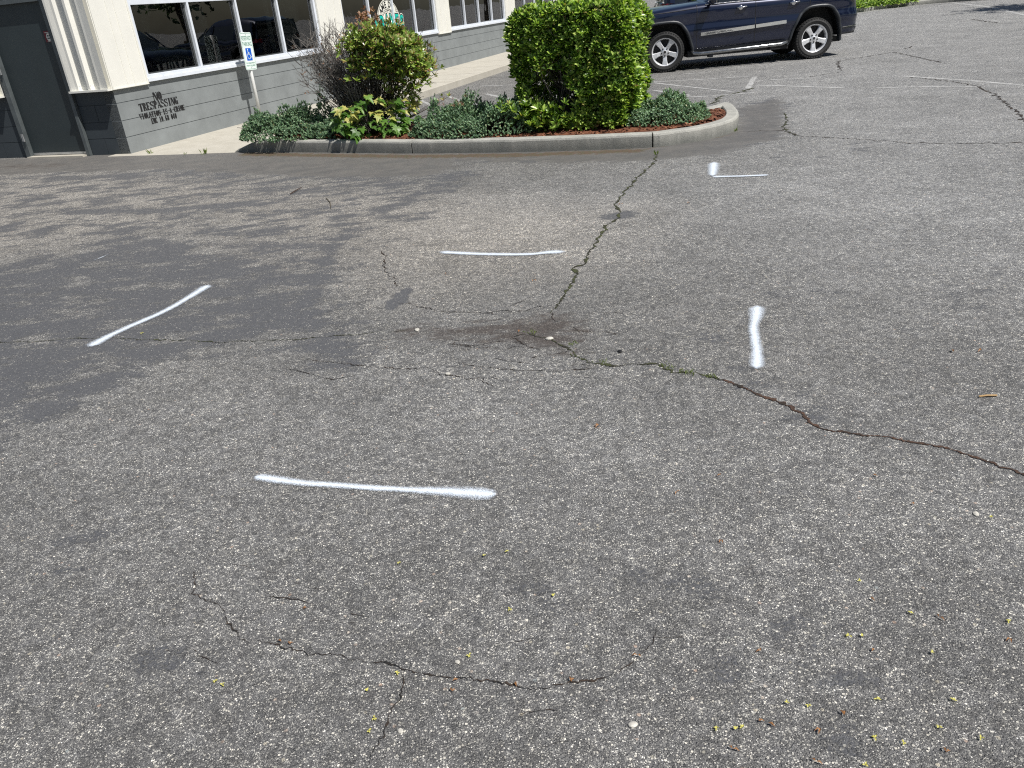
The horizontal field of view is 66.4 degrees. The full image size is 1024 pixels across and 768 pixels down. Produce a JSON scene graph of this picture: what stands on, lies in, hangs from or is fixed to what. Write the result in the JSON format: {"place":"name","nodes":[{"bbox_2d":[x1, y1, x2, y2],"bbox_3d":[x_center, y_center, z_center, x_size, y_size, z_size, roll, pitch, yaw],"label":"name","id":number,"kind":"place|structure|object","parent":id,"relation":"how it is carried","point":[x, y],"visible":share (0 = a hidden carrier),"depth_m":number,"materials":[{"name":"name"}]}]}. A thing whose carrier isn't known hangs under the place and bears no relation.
{"place":"outdoors","nodes":[
{"label":"outdoors","id":0,"kind":"place"},
{"bbox_2d":[108,52,510,156],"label":"sidewalk","id":1,"kind":"structure","parent":0,"point":[225,140],"depth_m":16.05,"materials":[{"name":"beige concrete"}]},
{"bbox_2d":[239,32,260,113],"bbox_3d":[-4.583,-5.407,13.808,0.292,1.470,0.308,-16,28,-21],"label":"parking sign","id":2,"kind":"object","parent":1,"relation":"on","point":[248,51],"visible":0.97,"depth_m":13.65,"materials":[{"name":"metal"}]},
{"bbox_2d":[0,0,1023,767],"bbox_3d":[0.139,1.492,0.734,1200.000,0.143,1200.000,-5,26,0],"label":"asphalt","id":3,"kind":"structure","parent":0,"point":[170,564],"depth_m":3.18,"materials":[{"name":"grey asphalt"}]},
{"bbox_2d":[88,285,209,345],"bbox_3d":[-2.260,-0.451,4.968,0.143,0.001,1.105,4,28,19],"label":"spray paint line","id":4,"kind":"object","parent":3,"relation":"on","point":[108,336],"visible":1,"depth_m":4.90,"materials":[{"name":"white paint"}]},
{"bbox_2d":[0,0,556,158],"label":"building","id":5,"kind":"structure","parent":3,"relation":"on","point":[77,79],"depth_m":12.31,"materials":[{"name":"white metal"}]},
{"bbox_2d":[0,1,85,154],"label":"door","id":6,"kind":"structure","parent":5,"relation":"in","point":[27,54],"depth_m":11.68,"materials":[{"name":"grey paint"}]},
{"bbox_2d":[148,53,271,71],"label":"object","id":7,"kind":"object","parent":5,"relation":"on","point":[203,63],"visible":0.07,"depth_m":14.99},
{"bbox_2d":[201,29,214,62],"bbox_3d":[-5.762,-6.183,14.155,0.716,0.715,0.269,-5,26,0],"label":"truck tyre","id":8,"kind":"object","parent":7,"relation":"on","point":[208,53],"visible":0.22,"depth_m":14.13,"materials":[{"name":"black rubber"}]},
{"bbox_2d":[127,0,322,81],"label":"window","id":9,"kind":"structure","parent":5,"relation":"in","point":[182,6],"depth_m":13.60,"materials":[{"name":"white glass"}]},
{"bbox_2d":[130,2,208,67],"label":"window reflection","id":10,"kind":"object","parent":9,"relation":"on","point":[160,35],"visible":0.73,"depth_m":12.97,"materials":[{"name":"black glass"}]},
{"bbox_2d":[341,0,438,35],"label":"window","id":11,"kind":"structure","parent":5,"relation":"in","point":[383,8],"depth_m":19.97,"materials":[{"name":"white glass"}]},
{"bbox_2d":[451,0,506,30],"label":"window","id":12,"kind":"structure","parent":5,"relation":"in","point":[461,3],"depth_m":24.20,"materials":[{"name":"white metal"}]},
{"bbox_2d":[520,0,551,6],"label":"window","id":13,"kind":"structure","parent":5,"relation":"in","point":[522,2],"depth_m":28.19,"materials":[{"name":"white glass"}]},
{"bbox_2d":[255,474,495,499],"bbox_3d":[-0.536,0.384,2.944,1.006,0.001,0.092,2,27,14],"label":"spray paint line","id":14,"kind":"object","parent":3,"relation":"on","point":[480,493],"visible":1,"depth_m":2.92,"materials":[{"name":"white paint"}]},
{"bbox_2d":[236,102,738,153],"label":"kerb","id":15,"kind":"structure","parent":3,"relation":"on","point":[728,123],"depth_m":9.16,"materials":[{"name":"grey concrete"}]},
{"bbox_2d":[275,108,725,138],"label":"mulch","id":16,"kind":"object","parent":15,"relation":"on","point":[718,113],"visible":0.19,"depth_m":9.28,"materials":[{"name":"brown wood"}]},
{"bbox_2d":[237,99,330,142],"bbox_3d":[-3.130,-3.653,10.768,1.516,0.533,0.971,5,28,20],"label":"juniper","id":17,"kind":"object","parent":16,"relation":"on","point":[294,120],"visible":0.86,"depth_m":10.54,"materials":[{"name":"green plant"}]},
{"bbox_2d":[307,86,375,138],"bbox_3d":[-2.301,-3.688,10.519,1.148,0.675,0.918,5,28,20],"label":"juniper","id":18,"kind":"object","parent":16,"relation":"on","point":[323,124],"visible":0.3,"depth_m":10.42,"materials":[{"name":"green plant"}]},
{"bbox_2d":[286,5,450,124],"bbox_3d":[-1.895,-4.105,10.270,2.133,1.572,1.156,0,27,11],"label":"shrub","id":19,"kind":"object","parent":16,"relation":"on","point":[385,54],"visible":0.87,"depth_m":10.00,"materials":[{"name":"green plant"}]},
{"bbox_2d":[329,94,421,143],"bbox_3d":[-1.738,-3.414,10.068,1.243,0.599,0.542,-5,26,0],"label":"variegated shrub","id":20,"kind":"object","parent":16,"relation":"on","point":[338,125],"visible":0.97,"depth_m":10.04,"materials":[{"name":"green plant"}]},
{"bbox_2d":[407,87,537,138],"bbox_3d":[-0.511,-3.354,9.641,1.761,0.554,0.935,5,28,20],"label":"juniper","id":21,"kind":"object","parent":16,"relation":"on","point":[464,115],"visible":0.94,"depth_m":9.51,"materials":[{"name":"green plant"}]},
{"bbox_2d":[494,0,653,131],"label":"hedge","id":22,"kind":"object","parent":16,"relation":"on","point":[591,55],"visible":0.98,"depth_m":8.91,"materials":[{"name":"green plant"}]},
{"bbox_2d":[617,87,711,126],"bbox_3d":[1.722,-3.314,9.291,1.328,0.418,0.930,5,28,20],"label":"juniper","id":23,"kind":"object","parent":16,"relation":"on","point":[668,104],"visible":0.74,"depth_m":9.04,"materials":[{"name":"green plant"}]},
{"bbox_2d":[443,250,562,255],"bbox_3d":[-0.086,-0.935,5.560,0.980,0.008,0.150,2,27,15],"label":"spray paint line","id":24,"kind":"object","parent":3,"relation":"on","point":[506,254],"visible":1,"depth_m":5.53,"materials":[{"name":"white paint"}]},
{"bbox_2d":[628,721,637,727],"bbox_3d":[0.293,0.826,1.897,0.024,0.009,0.018,-12,27,-13],"label":"pebble","id":25,"kind":"object","parent":3,"relation":"on","point":[633,724],"visible":1,"depth_m":1.89,"materials":[{"name":"white stone"}]},
{"bbox_2d":[657,83,733,91],"bbox_3d":[3.040,-5.088,13.395,0.089,0.001,2.459,-14,27,-17],"label":"parking line","id":26,"kind":"object","parent":3,"relation":"on","point":[697,87],"visible":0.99,"depth_m":13.05,"materials":[{"name":"grey paint"}]},
{"bbox_2d":[708,162,765,176],"bbox_3d":[2.106,-2.021,7.332,0.545,0.001,0.745,1,27,13],"label":"spray paint line","id":27,"kind":"object","parent":3,"relation":"on","point":[713,167],"visible":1,"depth_m":7.24,"materials":[{"name":"white paint"}]},
{"bbox_2d":[745,77,756,87],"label":"parking line","id":28,"kind":"object","parent":3,"relation":"on","point":[750,83],"visible":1,"depth_m":13.16,"materials":[{"name":"grey paint"}]},
{"bbox_2d":[646,0,856,71],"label":"parked car","id":29,"kind":"object","parent":3,"relation":"on","point":[809,29],"visible":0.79,"depth_m":15.70,"materials":[{"name":"paint"}]},
{"bbox_2d":[748,305,763,367],"bbox_3d":[1.219,-0.248,3.906,0.102,0.004,0.835,3,27,17],"label":"spray paint line","id":30,"kind":"object","parent":3,"relation":"on","point":[757,357],"visible":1,"depth_m":3.86,"materials":[{"name":"white paint"}]},
{"bbox_2d":[760,85,840,87],"bbox_3d":[4.475,-4.669,12.271,0.098,0.001,1.612,-22,31,-30],"label":"parking line","id":31,"kind":"object","parent":3,"relation":"on","point":[797,86],"visible":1,"depth_m":12.22,"materials":[{"name":"grey paint"}]},
{"bbox_2d":[856,0,976,12],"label":"kerb","id":32,"kind":"structure","parent":3,"relation":"on","point":[876,7],"depth_m":31.85,"materials":[{"name":"grey concrete"}]},
{"bbox_2d":[883,86,976,87],"bbox_3d":[5.855,-4.205,11.067,1.278,0.001,0.150,13,31,33],"label":"parking line","id":33,"kind":"object","parent":3,"relation":"on","point":[933,86],"visible":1,"depth_m":11.02,"materials":[{"name":"grey paint"}]},
{"bbox_2d":[904,76,1022,85],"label":"parking line","id":34,"kind":"object","parent":3,"relation":"on","point":[961,79],"visible":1,"depth_m":11.24,"materials":[{"name":"grey paint"}]},
{"bbox_2d":[978,394,996,396],"bbox_3d":[1.924,0.047,3.163,0.071,0.008,0.011,-3,26,4],"label":"twig","id":35,"kind":"object","parent":3,"relation":"on","point":[987,395],"visible":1,"depth_m":3.16,"materials":[{"name":"beige wood"}]},
{"bbox_2d":[959,3,1023,15],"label":"parking line","id":36,"kind":"object","parent":3,"relation":"on","point":[998,8],"visible":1,"depth_m":24.52,"materials":[{"name":"grey paint"}]},
{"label":"soil","id":37,"kind":"structure","parent":3,"relation":"on","visible":0},
{"bbox_2d":[856,0,869,8],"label":"shrub","id":38,"kind":"object","parent":37,"relation":"on","point":[861,3],"visible":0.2,"depth_m":30.69,"materials":[{"name":"green plant"}]},
{"bbox_2d":[858,0,889,6],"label":"shrub","id":39,"kind":"object","parent":37,"relation":"on","point":[873,3],"visible":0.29,"depth_m":31.21,"materials":[{"name":"green plant"}]},
{"bbox_2d":[877,0,913,4],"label":"shrub","id":40,"kind":"object","parent":37,"relation":"on","point":[893,2],"visible":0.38,"depth_m":31.48,"materials":[{"name":"green plant"}]},
{"bbox_2d":[654,0,686,6],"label":"parked car","id":41,"kind":"object","parent":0,"point":[661,2],"visible":0.01,"depth_m":19.98,"materials":[{"name":"silver metal"}]}
]}

